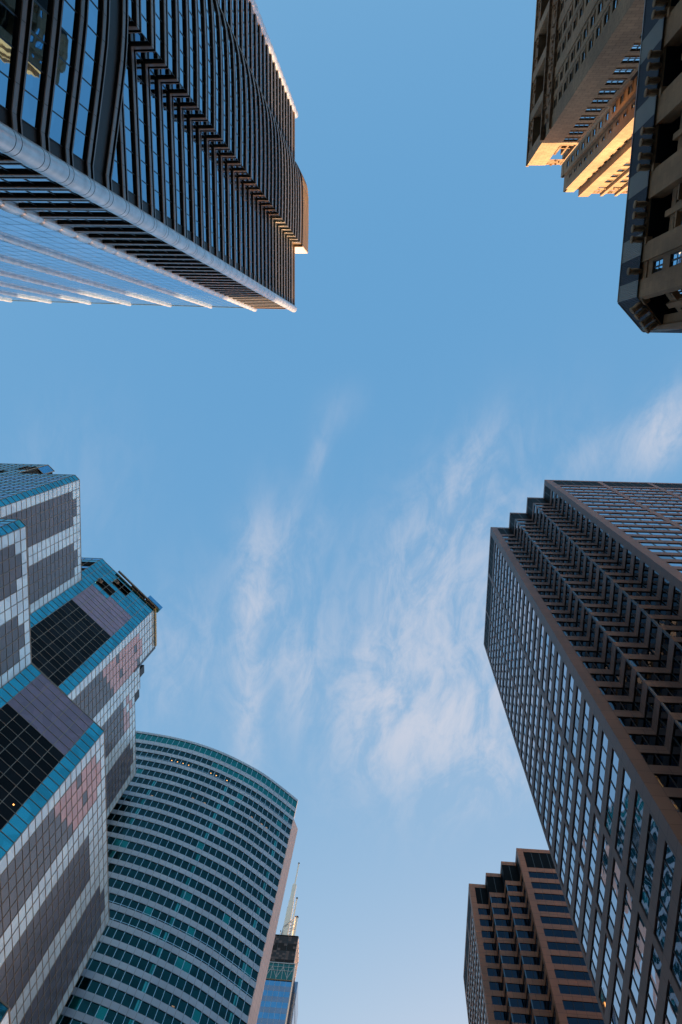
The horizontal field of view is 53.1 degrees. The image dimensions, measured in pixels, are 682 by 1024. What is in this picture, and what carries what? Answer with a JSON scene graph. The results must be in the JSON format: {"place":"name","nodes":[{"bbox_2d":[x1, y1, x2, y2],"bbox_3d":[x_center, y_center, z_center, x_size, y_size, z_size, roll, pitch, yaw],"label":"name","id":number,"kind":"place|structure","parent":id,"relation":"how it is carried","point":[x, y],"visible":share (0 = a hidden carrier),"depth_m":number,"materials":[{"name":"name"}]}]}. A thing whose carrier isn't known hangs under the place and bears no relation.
{"place":"outdoors","nodes":[
{"label":"outdoors","id":0,"kind":"place"},
{"bbox_2d":[0,0,681,1023],"label":"sky","id":1,"kind":"structure","parent":0,"point":[309,499],"materials":[{"name":"blue"}]},
{"label":"ground","id":2,"kind":"structure","parent":0,"visible":0},
{"bbox_2d":[0,463,162,1023],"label":"office building","id":3,"kind":"structure","parent":2,"relation":"on","point":[78,638],"depth_m":125.11,"materials":[{"name":"glass"}]},
{"bbox_2d":[0,0,308,311],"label":"office tower","id":4,"kind":"structure","parent":2,"relation":"on","point":[147,152],"depth_m":85.92,"materials":[{"name":"glass"}]},
{"bbox_2d":[56,731,297,1023],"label":"office tower","id":5,"kind":"structure","parent":2,"relation":"on","point":[201,840],"depth_m":164.28,"materials":[{"name":"teal glass"}]},
{"bbox_2d":[256,961,297,1023],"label":"office tower","id":6,"kind":"structure","parent":2,"relation":"on","point":[279,1003],"depth_m":298.21,"materials":[{"name":"blue glass"}]},
{"bbox_2d":[270,862,299,978],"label":"antenna tower","id":7,"kind":"structure","parent":2,"relation":"on","point":[285,948],"depth_m":506.56,"materials":[{"name":"black metal"}]},
{"bbox_2d":[526,0,644,166],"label":"limestone tower","id":8,"kind":"structure","parent":2,"relation":"on","point":[585,63],"depth_m":91.20,"materials":[{"name":"beige stone"}]},
{"bbox_2d":[561,75,637,196],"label":"limestone tower","id":9,"kind":"structure","parent":2,"relation":"on","point":[597,161],"depth_m":128.04,"materials":[{"name":"beige stone"}]},
{"bbox_2d":[617,0,681,333],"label":"limestone building","id":10,"kind":"structure","parent":2,"relation":"on","point":[649,299],"depth_m":59.39,"materials":[{"name":"grey stone"}]},
{"bbox_2d":[671,250,681,266],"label":"window","id":11,"kind":"structure","parent":10,"relation":"in","point":[676,257],"depth_m":54.77,"materials":[{"name":"blue glass"}]},
{"bbox_3d":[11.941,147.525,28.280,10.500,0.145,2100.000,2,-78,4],"label":"pavement","id":12,"kind":"structure","parent":0,"visible":0},
{"bbox_2d":[463,848,603,1023],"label":"office tower","id":13,"kind":"structure","parent":12,"relation":"on","point":[524,962],"depth_m":121.23,"materials":[{"name":"brown stone"}]},
{"bbox_2d":[503,969,520,977],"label":"window","id":14,"kind":"structure","parent":13,"relation":"in","point":[508,973],"depth_m":117.92,"materials":[{"name":"blue glass"}]},
{"bbox_2d":[505,983,524,992],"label":"window","id":15,"kind":"structure","parent":13,"relation":"in","point":[511,987],"depth_m":115.10,"materials":[{"name":"blue glass"}]},
{"bbox_2d":[508,998,527,1007],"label":"window","id":16,"kind":"structure","parent":13,"relation":"in","point":[522,1003],"depth_m":112.38,"materials":[{"name":"blue glass"}]},
{"bbox_2d":[511,1013,530,1023],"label":"window","id":17,"kind":"structure","parent":13,"relation":"in","point":[517,1018],"depth_m":109.75,"materials":[{"name":"blue glass"}]},
{"bbox_2d":[521,956,539,964],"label":"window","id":18,"kind":"structure","parent":13,"relation":"in","point":[527,960],"depth_m":117.11,"materials":[{"name":"blue glass"}]},
{"bbox_2d":[524,970,542,979],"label":"window","id":19,"kind":"structure","parent":13,"relation":"in","point":[530,974],"depth_m":114.40,"materials":[{"name":"blue glass"}]},
{"bbox_2d":[527,985,546,994],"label":"window","id":20,"kind":"structure","parent":13,"relation":"in","point":[536,989],"depth_m":111.64,"materials":[{"name":"blue glass"}]},
{"bbox_2d":[530,999,550,1009],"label":"window","id":21,"kind":"structure","parent":13,"relation":"in","point":[537,1004],"depth_m":108.87,"materials":[{"name":"blue glass"}]},
{"bbox_2d":[528,872,557,878],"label":"window","id":22,"kind":"structure","parent":13,"relation":"in","point":[532,874],"depth_m":132.29,"materials":[{"name":"blue glass"}]},
{"bbox_2d":[534,1016,553,1023],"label":"window","id":23,"kind":"structure","parent":13,"relation":"in","point":[539,1019],"depth_m":106.35,"materials":[{"name":"blue glass"}]},
{"bbox_2d":[531,882,561,889],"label":"window","id":24,"kind":"structure","parent":13,"relation":"in","point":[534,885],"depth_m":129.51,"materials":[{"name":"blue glass"}]},
{"bbox_2d":[534,893,565,901],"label":"window","id":25,"kind":"structure","parent":13,"relation":"in","point":[538,896],"depth_m":126.82,"materials":[{"name":"blue glass"}]},
{"bbox_2d":[537,904,568,912],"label":"window","id":26,"kind":"structure","parent":13,"relation":"in","point":[547,908],"depth_m":124.18,"materials":[{"name":"blue glass"}]},
{"bbox_2d":[540,916,572,924],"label":"window","id":27,"kind":"structure","parent":13,"relation":"in","point":[547,920],"depth_m":121.47,"materials":[{"name":"blue glass"}]},
{"bbox_2d":[544,929,576,937],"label":"window","id":28,"kind":"structure","parent":13,"relation":"in","point":[548,932],"depth_m":118.70,"materials":[{"name":"blue glass"}]},
{"bbox_2d":[547,942,581,951],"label":"window","id":29,"kind":"structure","parent":13,"relation":"in","point":[551,945],"depth_m":116.00,"materials":[{"name":"blue glass"}]},
{"bbox_2d":[550,955,585,965],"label":"window","id":30,"kind":"structure","parent":13,"relation":"in","point":[555,959],"depth_m":113.27,"materials":[{"name":"blue glass"}]},
{"bbox_2d":[554,970,590,980],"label":"window","id":31,"kind":"structure","parent":13,"relation":"in","point":[564,974],"depth_m":110.53,"materials":[{"name":"blue glass"}]},
{"bbox_2d":[558,985,595,995],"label":"window","id":32,"kind":"structure","parent":13,"relation":"in","point":[564,989],"depth_m":107.82,"materials":[{"name":"blue glass"}]},
{"bbox_2d":[562,1000,600,1012],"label":"window","id":33,"kind":"structure","parent":13,"relation":"in","point":[568,1005],"depth_m":105.11,"materials":[{"name":"blue glass"}]},
{"bbox_2d":[484,480,681,1023],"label":"office tower","id":34,"kind":"structure","parent":12,"relation":"on","point":[583,633],"depth_m":66.85,"materials":[{"name":"brown stone"}]},
{"bbox_2d":[533,617,538,671],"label":"window","id":35,"kind":"structure","parent":34,"relation":"in","point":[537,623],"depth_m":85.22,"materials":[{"name":"blue glass"}]},
{"bbox_2d":[533,686,538,736],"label":"window","id":36,"kind":"structure","parent":34,"relation":"in","point":[537,691],"depth_m":84.10,"materials":[{"name":"blue glass"}]},
{"bbox_2d":[537,625,543,682],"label":"window","id":37,"kind":"structure","parent":34,"relation":"in","point":[542,628],"depth_m":82.46,"materials":[{"name":"blue glass"}]},
{"bbox_2d":[537,697,543,749],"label":"window","id":38,"kind":"structure","parent":34,"relation":"in","point":[542,700],"depth_m":81.34,"materials":[{"name":"blue glass"}]},
{"bbox_2d":[538,764,543,814],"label":"window","id":39,"kind":"structure","parent":34,"relation":"in","point":[542,771],"depth_m":80.08,"materials":[{"name":"blue glass"}]},
{"bbox_2d":[542,634,548,692],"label":"window","id":40,"kind":"structure","parent":34,"relation":"in","point":[547,637],"depth_m":79.79,"materials":[{"name":"blue glass"}]},
{"bbox_2d":[542,708,548,763],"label":"window","id":41,"kind":"structure","parent":34,"relation":"in","point":[547,712],"depth_m":78.63,"materials":[{"name":"blue glass"}]},
{"bbox_2d":[543,777,549,830],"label":"window","id":42,"kind":"structure","parent":34,"relation":"in","point":[548,783],"depth_m":77.37,"materials":[{"name":"blue glass"}]},
{"bbox_2d":[547,643,554,704],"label":"window","id":43,"kind":"structure","parent":34,"relation":"in","point":[552,648],"depth_m":77.07,"materials":[{"name":"blue glass"}]},
{"bbox_2d":[547,720,554,776],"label":"window","id":44,"kind":"structure","parent":34,"relation":"in","point":[553,725],"depth_m":75.93,"materials":[{"name":"blue glass"}]},
{"bbox_2d":[549,793,554,845],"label":"window","id":45,"kind":"structure","parent":34,"relation":"in","point":[553,797],"depth_m":74.62,"materials":[{"name":"blue glass"}]},
{"bbox_2d":[552,653,559,715],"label":"window","id":46,"kind":"structure","parent":34,"relation":"in","point":[558,656],"depth_m":74.37,"materials":[{"name":"blue glass"}]},
{"bbox_2d":[553,733,560,792],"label":"window","id":47,"kind":"structure","parent":34,"relation":"in","point":[558,737],"depth_m":73.20,"materials":[{"name":"blue glass"}]},
{"bbox_2d":[554,808,561,864],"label":"window","id":48,"kind":"structure","parent":34,"relation":"in","point":[559,816],"depth_m":71.92,"materials":[{"name":"blue glass"}]},
{"bbox_2d":[558,664,566,729],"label":"window","id":49,"kind":"structure","parent":34,"relation":"in","point":[564,667],"depth_m":71.64,"materials":[{"name":"blue glass"}]},
{"bbox_2d":[559,746,566,808],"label":"window","id":50,"kind":"structure","parent":34,"relation":"in","point":[564,752],"depth_m":70.48,"materials":[{"name":"blue glass"}]},
{"bbox_2d":[560,825,567,885],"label":"window","id":51,"kind":"structure","parent":34,"relation":"in","point":[565,841],"depth_m":69.19,"materials":[{"name":"blue glass"}]},
{"bbox_2d":[564,674,573,743],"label":"window","id":52,"kind":"structure","parent":34,"relation":"in","point":[567,724],"depth_m":68.90,"materials":[{"name":"blue glass"}]},
{"bbox_2d":[565,762,573,826],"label":"window","id":53,"kind":"structure","parent":34,"relation":"in","point":[568,807],"depth_m":67.78,"materials":[{"name":"blue glass"}]},
{"bbox_2d":[567,844,575,905],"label":"window","id":54,"kind":"structure","parent":34,"relation":"in","point":[572,860],"depth_m":66.47,"materials":[{"name":"blue glass"}]},
{"bbox_2d":[571,687,580,759],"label":"window","id":55,"kind":"structure","parent":34,"relation":"in","point":[578,699],"depth_m":66.18,"materials":[{"name":"blue glass"}]},
{"bbox_2d":[572,778,581,845],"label":"window","id":56,"kind":"structure","parent":34,"relation":"in","point":[579,787],"depth_m":65.04,"materials":[{"name":"blue glass"}]},
{"bbox_2d":[574,863,582,929],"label":"window","id":57,"kind":"structure","parent":34,"relation":"in","point":[580,874],"depth_m":63.75,"materials":[{"name":"blue glass"}]},
{"bbox_2d":[579,701,588,776],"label":"window","id":58,"kind":"structure","parent":34,"relation":"in","point":[586,711],"depth_m":63.46,"materials":[{"name":"blue glass"}]},
{"bbox_2d":[579,796,589,866],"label":"window","id":59,"kind":"structure","parent":34,"relation":"in","point":[587,804],"depth_m":62.32,"materials":[{"name":"blue glass"}]},
{"bbox_2d":[582,886,591,953],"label":"window","id":60,"kind":"structure","parent":34,"relation":"in","point":[588,897],"depth_m":61.04,"materials":[{"name":"blue glass"}]},
{"bbox_2d":[586,716,597,794],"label":"window","id":61,"kind":"structure","parent":34,"relation":"in","point":[595,724],"depth_m":60.74,"materials":[{"name":"blue glass"}]},
{"bbox_2d":[588,816,598,890],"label":"window","id":62,"kind":"structure","parent":34,"relation":"in","point":[593,852],"depth_m":59.63,"materials":[{"name":"blue glass"}]},
{"bbox_2d":[590,909,600,981],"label":"window","id":63,"kind":"structure","parent":34,"relation":"in","point":[595,946],"depth_m":58.32,"materials":[{"name":"blue glass"}]},
{"bbox_2d":[583,662,607,668],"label":"window","id":64,"kind":"structure","parent":34,"relation":"in","point":[592,665],"depth_m":67.70,"materials":[{"name":"grey glass"}]},
{"bbox_2d":[595,732,607,813],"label":"window","id":65,"kind":"structure","parent":34,"relation":"in","point":[604,745],"depth_m":58.02,"materials":[{"name":"blue glass"}]},
{"bbox_2d":[597,836,608,914],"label":"window","id":66,"kind":"structure","parent":34,"relation":"in","point":[604,862],"depth_m":56.87,"materials":[{"name":"blue glass"}]},
{"bbox_2d":[590,674,617,681],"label":"window","id":67,"kind":"structure","parent":34,"relation":"in","point":[609,678],"depth_m":64.90,"materials":[{"name":"grey glass"}]},
{"bbox_2d":[600,936,611,1012],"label":"window","id":68,"kind":"structure","parent":34,"relation":"in","point":[607,953],"depth_m":55.59,"materials":[{"name":"blue glass"}]},
{"bbox_2d":[591,616,622,621],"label":"window","id":69,"kind":"structure","parent":34,"relation":"in","point":[608,619],"depth_m":72.31,"materials":[{"name":"grey glass"}]},
{"bbox_2d":[605,639,611,668],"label":"window","id":70,"kind":"structure","parent":34,"relation":"in","point":[609,645],"depth_m":67.33,"materials":[{"name":"grey glass"}]},
{"bbox_2d":[605,750,618,836],"bbox_3d":[21.934,22.758,55.178,0.058,1.669,7.188,2,-78,4],"label":"window","id":71,"kind":"structure","parent":34,"relation":"in","point":[614,765],"depth_m":55.29,"materials":[{"name":"blue glass"}]},
{"bbox_2d":[607,860,619,942],"bbox_3d":[21.619,30.806,54.042,0.055,1.669,6.700,2,-78,4],"label":"window","id":72,"kind":"structure","parent":34,"relation":"in","point":[616,872],"depth_m":54.17,"materials":[{"name":"blue glass"}]},
{"bbox_2d":[599,687,627,695],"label":"window","id":73,"kind":"structure","parent":34,"relation":"in","point":[605,691],"depth_m":62.24,"materials":[{"name":"grey glass"}]},
{"bbox_2d":[599,626,631,631],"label":"window","id":74,"kind":"structure","parent":34,"relation":"in","point":[607,628],"depth_m":69.56,"materials":[{"name":"grey glass"}]},
{"bbox_2d":[610,965,622,1023],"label":"window","id":75,"kind":"structure","parent":34,"relation":"in","point":[614,1016],"depth_m":52.77,"materials":[{"name":"blue glass"}]},
{"bbox_2d":[614,650,621,680],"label":"window","id":76,"kind":"structure","parent":34,"relation":"in","point":[618,656],"depth_m":64.64,"materials":[{"name":"grey glass"}]},
{"bbox_2d":[615,769,630,861],"bbox_3d":[21.715,23.327,52.465,0.062,1.669,7.188,2,-78,4],"label":"window","id":77,"kind":"structure","parent":34,"relation":"in","point":[626,780],"depth_m":52.57,"materials":[{"name":"blue glass"}]},
{"bbox_2d":[608,702,637,710],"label":"window","id":78,"kind":"structure","parent":34,"relation":"in","point":[614,705],"depth_m":59.50,"materials":[{"name":"grey glass"}]},
{"bbox_2d":[607,636,641,642],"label":"window","id":79,"kind":"structure","parent":34,"relation":"in","point":[616,639],"depth_m":66.93,"materials":[{"name":"grey glass"}]},
{"bbox_2d":[617,885,632,973],"bbox_3d":[21.401,31.375,51.328,0.055,1.669,6.700,2,-78,4],"label":"window","id":80,"kind":"structure","parent":34,"relation":"in","point":[628,899],"depth_m":51.43,"materials":[{"name":"blue glass"}]},
{"bbox_2d":[623,659,631,694],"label":"window","id":81,"kind":"structure","parent":34,"relation":"in","point":[626,687],"depth_m":61.90,"materials":[{"name":"grey glass"}]},
{"bbox_2d":[629,599,637,631],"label":"window","id":82,"kind":"structure","parent":34,"relation":"in","point":[633,608],"depth_m":69.18,"materials":[{"name":"grey glass"}]},
{"bbox_2d":[618,717,649,727],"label":"window","id":83,"kind":"structure","parent":34,"relation":"in","point":[630,722],"depth_m":56.80,"materials":[{"name":"grey glass"}]},
{"bbox_2d":[616,647,652,654],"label":"window","id":84,"kind":"structure","parent":34,"relation":"in","point":[631,650],"depth_m":64.14,"materials":[{"name":"grey glass"}]},
{"bbox_2d":[627,792,643,888],"bbox_3d":[21.497,23.897,49.751,0.056,1.669,7.188,2,-78,4],"label":"window","id":85,"kind":"structure","parent":34,"relation":"in","point":[639,804],"depth_m":49.84,"materials":[{"name":"blue glass"}]},
{"bbox_2d":[629,914,645,1007],"bbox_3d":[21.183,31.945,48.614,0.057,1.669,6.700,2,-78,4],"label":"window","id":86,"kind":"structure","parent":34,"relation":"in","point":[641,930],"depth_m":48.71,"materials":[{"name":"blue glass"}]},
{"bbox_2d":[634,674,642,709],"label":"window","id":87,"kind":"structure","parent":34,"relation":"in","point":[638,688],"depth_m":59.16,"materials":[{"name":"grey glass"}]},
{"bbox_2d":[638,611,646,642],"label":"window","id":88,"kind":"structure","parent":34,"relation":"in","point":[643,617],"depth_m":66.52,"materials":[{"name":"grey glass"}]},
{"bbox_2d":[625,659,664,667],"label":"window","id":89,"kind":"structure","parent":34,"relation":"in","point":[640,663],"depth_m":61.47,"materials":[{"name":"grey glass"}]},
{"bbox_2d":[629,734,662,745],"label":"window","id":90,"kind":"structure","parent":34,"relation":"in","point":[637,739],"depth_m":54.05,"materials":[{"name":"grey glass"}]},
{"bbox_2d":[631,599,664,605],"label":"window","id":91,"kind":"structure","parent":34,"relation":"in","point":[641,602],"depth_m":68.88,"materials":[{"name":"grey glass"}]},
{"bbox_2d":[640,816,658,918],"bbox_3d":[21.279,24.466,47.038,0.062,1.669,7.188,2,-78,4],"label":"window","id":92,"kind":"structure","parent":34,"relation":"in","point":[653,829],"depth_m":47.13,"materials":[{"name":"blue glass"}]},
{"bbox_2d":[644,688,654,725],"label":"window","id":93,"kind":"structure","parent":34,"relation":"in","point":[650,699],"depth_m":56.47,"materials":[{"name":"grey glass"}]},
{"bbox_2d":[618,527,681,530],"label":"window","id":94,"kind":"structure","parent":34,"relation":"in","point":[646,528],"depth_m":86.69,"materials":[{"name":"blue glass"}]},
{"bbox_2d":[643,946,661,1023],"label":"window","id":95,"kind":"structure","parent":34,"relation":"in","point":[654,977],"depth_m":45.92,"materials":[{"name":"blue glass"}]},
{"bbox_2d":[649,622,657,653],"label":"window","id":96,"kind":"structure","parent":34,"relation":"in","point":[653,634],"depth_m":63.78,"materials":[{"name":"grey glass"}]},
{"bbox_2d":[625,531,681,535],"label":"window","id":97,"kind":"structure","parent":34,"relation":"in","point":[646,533],"depth_m":84.02,"materials":[{"name":"blue glass"}]},
{"bbox_2d":[651,570,658,595],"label":"window","id":98,"kind":"structure","parent":34,"relation":"in","point":[655,575],"depth_m":71.10,"materials":[{"name":"grey glass"}]},
{"bbox_2d":[636,672,676,681],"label":"window","id":99,"kind":"structure","parent":34,"relation":"in","point":[647,676],"depth_m":58.72,"materials":[{"name":"grey glass"}]},
{"bbox_2d":[632,537,681,540],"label":"window","id":100,"kind":"structure","parent":34,"relation":"in","point":[636,538],"depth_m":81.41,"materials":[{"name":"blue glass"}]},
{"bbox_2d":[641,753,676,765],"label":"window","id":101,"kind":"structure","parent":34,"relation":"in","point":[651,759],"depth_m":51.39,"materials":[{"name":"grey glass"}]},
{"bbox_2d":[641,609,676,615],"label":"window","id":102,"kind":"structure","parent":34,"relation":"in","point":[653,612],"depth_m":66.10,"materials":[{"name":"grey glass"}]},
{"bbox_2d":[657,703,667,744],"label":"window","id":103,"kind":"structure","parent":34,"relation":"in","point":[663,718],"depth_m":53.74,"materials":[{"name":"grey glass"}]},
{"bbox_2d":[654,842,674,951],"bbox_3d":[21.063,25.035,44.324,0.059,1.669,7.188,2,-78,4],"label":"window","id":104,"kind":"structure","parent":34,"relation":"in","point":[669,859],"depth_m":44.41,"materials":[{"name":"blue glass"}]},
{"bbox_2d":[648,687,681,696],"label":"window","id":105,"kind":"structure","parent":34,"relation":"in","point":[665,691],"depth_m":56.11,"materials":[{"name":"grey glass"}]},
{"bbox_2d":[661,578,668,604],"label":"window","id":106,"kind":"structure","parent":34,"relation":"in","point":[665,588],"depth_m":68.43,"materials":[{"name":"grey glass"}]},
{"bbox_2d":[660,632,670,666],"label":"window","id":107,"kind":"structure","parent":34,"relation":"in","point":[665,640],"depth_m":61.06,"materials":[{"name":"grey glass"}]},
{"bbox_2d":[651,619,681,625],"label":"window","id":108,"kind":"structure","parent":34,"relation":"in","point":[661,622],"depth_m":63.44,"materials":[{"name":"grey glass"}]},
{"bbox_2d":[654,774,681,787],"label":"window","id":109,"kind":"structure","parent":34,"relation":"in","point":[670,781],"depth_m":48.70,"materials":[{"name":"grey glass"}]},
{"bbox_2d":[671,723,681,765],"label":"window","id":110,"kind":"structure","parent":34,"relation":"in","point":[677,737],"depth_m":51.03,"materials":[{"name":"grey glass"}]},
{"bbox_2d":[671,644,681,680],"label":"window","id":111,"kind":"structure","parent":34,"relation":"in","point":[677,657],"depth_m":58.36,"materials":[{"name":"grey glass"}]},
{"bbox_2d":[672,587,680,614],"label":"window","id":112,"kind":"structure","parent":34,"relation":"in","point":[676,599],"depth_m":65.72,"materials":[{"name":"grey glass"}]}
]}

